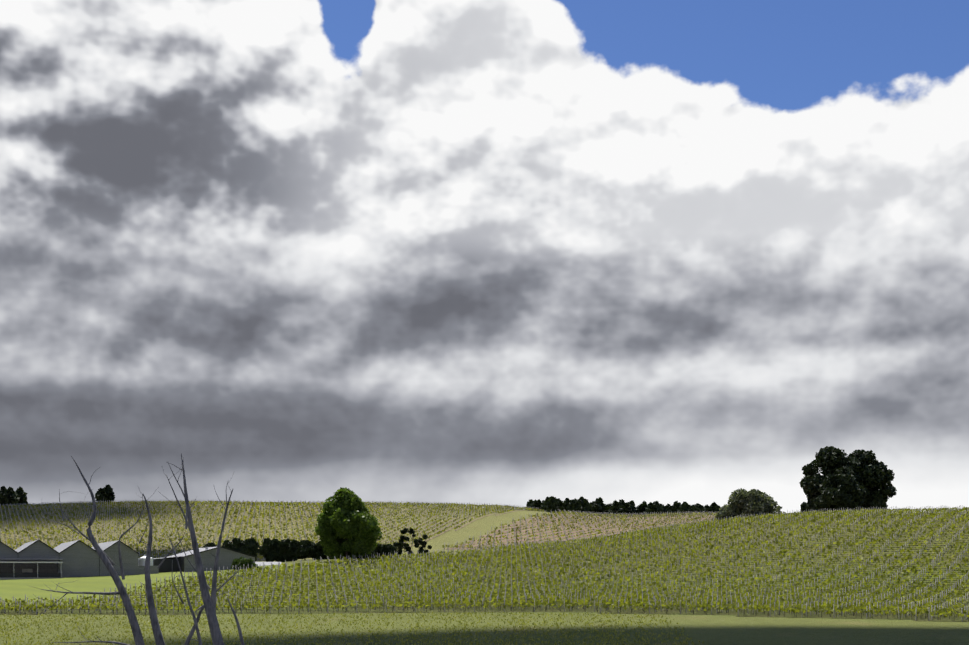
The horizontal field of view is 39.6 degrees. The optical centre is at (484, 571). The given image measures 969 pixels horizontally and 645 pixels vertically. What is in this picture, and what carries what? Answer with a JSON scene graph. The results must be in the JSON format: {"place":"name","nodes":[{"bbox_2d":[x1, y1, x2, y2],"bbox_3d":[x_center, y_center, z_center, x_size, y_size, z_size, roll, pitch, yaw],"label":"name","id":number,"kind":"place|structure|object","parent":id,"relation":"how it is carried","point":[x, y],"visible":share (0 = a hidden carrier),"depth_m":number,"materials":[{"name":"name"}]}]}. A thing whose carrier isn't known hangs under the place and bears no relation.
{"place":"outdoors","nodes":[
{"label":"outdoors","id":0,"kind":"place"},
{"bbox_2d":[0,504,529,561],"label":"grapevines","id":1,"kind":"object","parent":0,"point":[214,507],"depth_m":524.09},
{"bbox_2d":[258,537,273,561],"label":"tree","id":2,"kind":"object","parent":1,"relation":"on","point":[262,550],"depth_m":351.91,"materials":[{"name":"green plant"}]},
{"bbox_2d":[0,500,543,558],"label":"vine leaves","id":3,"kind":"object","parent":1,"relation":"on","point":[271,504],"visible":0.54,"depth_m":540.33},
{"bbox_2d":[0,499,547,557],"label":"vine posts","id":4,"kind":"object","parent":1,"relation":"on","point":[195,508],"visible":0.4,"depth_m":542.84,"materials":[{"name":"grey"}]},
{"bbox_2d":[0,504,968,644],"bbox_3d":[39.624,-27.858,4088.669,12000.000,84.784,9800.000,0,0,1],"label":"terrain ground","id":5,"kind":"structure","parent":0,"point":[742,628],"depth_m":221.30,"materials":[{"name":"green plant"}]},
{"bbox_2d":[0,485,114,507],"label":"trees","id":6,"kind":"object","parent":5,"relation":"on","point":[9,495],"visible":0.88,"depth_m":703.27,"materials":[{"name":"green plant"}]},
{"bbox_2d":[0,539,280,579],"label":"winery building","id":7,"kind":"structure","parent":5,"relation":"on","point":[38,559],"depth_m":303.68,"materials":[{"name":"metal"}]},
{"bbox_2d":[33,456,250,644],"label":"dead wood","id":8,"kind":"object","parent":5,"relation":"on","point":[108,562],"visible":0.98,"depth_m":107.20,"materials":[{"name":"grey wood"}]},
{"bbox_2d":[159,454,244,644],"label":"dead wood","id":9,"kind":"object","parent":5,"relation":"on","point":[209,601],"visible":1,"depth_m":101.00,"materials":[{"name":"grey wood"}]},
{"bbox_2d":[203,542,216,547],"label":"tree","id":10,"kind":"object","parent":5,"relation":"on","point":[211,544],"visible":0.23,"depth_m":349.61,"materials":[{"name":"green plant"}]},
{"bbox_2d":[221,540,238,550],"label":"tree","id":11,"kind":"object","parent":5,"relation":"on","point":[226,543],"visible":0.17,"depth_m":349.44,"materials":[{"name":"green plant"}]},
{"bbox_2d":[229,537,244,551],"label":"tree","id":12,"kind":"object","parent":5,"relation":"on","point":[238,543],"visible":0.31,"depth_m":350.81,"materials":[{"name":"green plant"}]},
{"bbox_2d":[231,556,258,570],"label":"shrub","id":13,"kind":"object","parent":5,"relation":"on","point":[241,560],"depth_m":306.96,"materials":[{"name":"green plant"}]},
{"bbox_2d":[239,537,259,560],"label":"tree","id":14,"kind":"object","parent":5,"relation":"on","point":[251,545],"visible":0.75,"depth_m":349.99,"materials":[{"name":"green plant"}]},
{"bbox_2d":[263,539,286,561],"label":"tree","id":15,"kind":"object","parent":5,"relation":"on","point":[277,555],"depth_m":351.66,"materials":[{"name":"green plant"}]},
{"bbox_2d":[274,538,297,560],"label":"tree","id":16,"kind":"object","parent":5,"relation":"on","point":[286,545],"depth_m":352.13,"materials":[{"name":"green plant"}]},
{"bbox_2d":[286,539,306,561],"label":"tree","id":17,"kind":"object","parent":5,"relation":"on","point":[300,553],"visible":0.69,"depth_m":353.20,"materials":[{"name":"green plant"}]},
{"bbox_2d":[311,541,330,559],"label":"tree","id":18,"kind":"object","parent":5,"relation":"on","point":[318,554],"depth_m":354.82,"materials":[{"name":"green plant"}]},
{"bbox_2d":[0,612,703,644],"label":"grass tussocks","id":19,"kind":"object","parent":5,"relation":"on","point":[391,633],"depth_m":197.51,"materials":[{"name":"green plant"}]},
{"bbox_2d":[369,543,386,557],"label":"bush","id":20,"kind":"object","parent":5,"relation":"on","point":[379,549],"visible":0.44,"depth_m":357.31,"materials":[{"name":"green plant"}]},
{"bbox_2d":[378,544,397,557],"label":"bush","id":21,"kind":"object","parent":5,"relation":"on","point":[389,548],"visible":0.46,"depth_m":358.15,"materials":[{"name":"green plant"}]},
{"bbox_2d":[406,528,417,554],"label":"cypress tree","id":22,"kind":"object","parent":5,"relation":"on","point":[410,531],"depth_m":377.77,"materials":[{"name":"green plant"}]},
{"bbox_2d":[413,538,423,555],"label":"cypress tree","id":23,"kind":"object","parent":5,"relation":"on","point":[420,550],"depth_m":379.12,"materials":[{"name":"green plant"}]},
{"bbox_2d":[525,496,722,516],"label":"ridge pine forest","id":24,"kind":"object","parent":5,"relation":"on","point":[581,504],"depth_m":782.60,"materials":[{"name":"green plant"}]},
{"bbox_2d":[715,488,781,521],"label":"grey green tree","id":25,"kind":"object","parent":5,"relation":"on","point":[750,502],"visible":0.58,"depth_m":481.50,"materials":[{"name":"plant"}]},
{"bbox_2d":[799,446,869,511],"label":"tree","id":26,"kind":"object","parent":5,"relation":"on","point":[828,460],"depth_m":521.46,"materials":[{"name":"green plant"}]},
{"bbox_2d":[0,568,968,621],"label":"vineyard","id":27,"kind":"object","parent":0,"point":[722,612],"visible":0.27,"depth_m":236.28,"materials":[{"name":"green plant"}]},
{"bbox_2d":[0,566,967,621],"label":"vineyard posts","id":28,"kind":"object","parent":27,"relation":"on","point":[525,595],"visible":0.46,"depth_m":247.51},
{"bbox_2d":[0,0,968,512],"label":"sky","id":29,"kind":"structure","parent":0,"point":[512,252],"materials":[{"name":"white"}]},
{"bbox_2d":[445,514,711,549],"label":"grapevines","id":30,"kind":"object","parent":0,"point":[562,526],"depth_m":541.64,"materials":[{"name":"plant"}]},
{"bbox_2d":[444,509,715,549],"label":"vineyard posts","id":31,"kind":"object","parent":30,"relation":"on","point":[580,518],"visible":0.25,"depth_m":572.77,"materials":[{"name":"grey wood"}]},
{"bbox_2d":[442,511,792,548],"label":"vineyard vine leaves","id":32,"kind":"object","parent":30,"relation":"on","point":[622,517],"visible":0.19,"depth_m":571.30,"materials":[{"name":"green plant"}]},
{"bbox_2d":[800,502,809,513],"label":"bush","id":33,"kind":"object","parent":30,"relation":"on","point":[803,505],"visible":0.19,"depth_m":622.52,"materials":[{"name":"green plant"}]},
{"bbox_2d":[814,466,865,513],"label":"tree","id":34,"kind":"object","parent":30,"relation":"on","point":[839,487],"depth_m":500.88,"materials":[{"name":"green plant"}]},
{"bbox_2d":[849,449,896,512],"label":"tree","id":35,"kind":"object","parent":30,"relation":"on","point":[875,474],"depth_m":524.48,"materials":[{"name":"green plant"}]},
{"bbox_2d":[245,512,968,590],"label":"vineyard","id":36,"kind":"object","parent":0,"point":[509,568],"visible":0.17,"depth_m":329.92,"materials":[{"name":"green plant"}]},
{"bbox_2d":[293,540,316,559],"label":"tree","id":37,"kind":"object","parent":36,"relation":"on","point":[308,546],"depth_m":354.43,"materials":[{"name":"green plant"}]},
{"bbox_2d":[314,487,382,560],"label":"poplar tree","id":38,"kind":"object","parent":36,"relation":"on","point":[345,514],"depth_m":337.96,"materials":[{"name":"green plant"}]},
{"bbox_2d":[393,541,403,554],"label":"cypress tree","id":39,"kind":"object","parent":36,"relation":"on","point":[397,544],"depth_m":373.53,"materials":[{"name":"green plant"}]},
{"bbox_2d":[398,528,409,551],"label":"cypress tree","id":40,"kind":"object","parent":36,"relation":"on","point":[404,531],"depth_m":375.49,"materials":[{"name":"green plant"}]},
{"bbox_2d":[422,534,431,553],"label":"cypress tree","id":41,"kind":"object","parent":36,"relation":"on","point":[425,543],"depth_m":381.62,"materials":[{"name":"green plant"}]},
{"bbox_2d":[234,507,968,587],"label":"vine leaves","id":42,"kind":"object","parent":36,"relation":"on","point":[639,533],"visible":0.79,"depth_m":334.74,"materials":[{"name":"green plant"}]},
{"bbox_2d":[240,505,968,588],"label":"vineyard posts","id":43,"kind":"object","parent":36,"relation":"on","point":[849,515],"visible":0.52,"depth_m":338.67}
]}

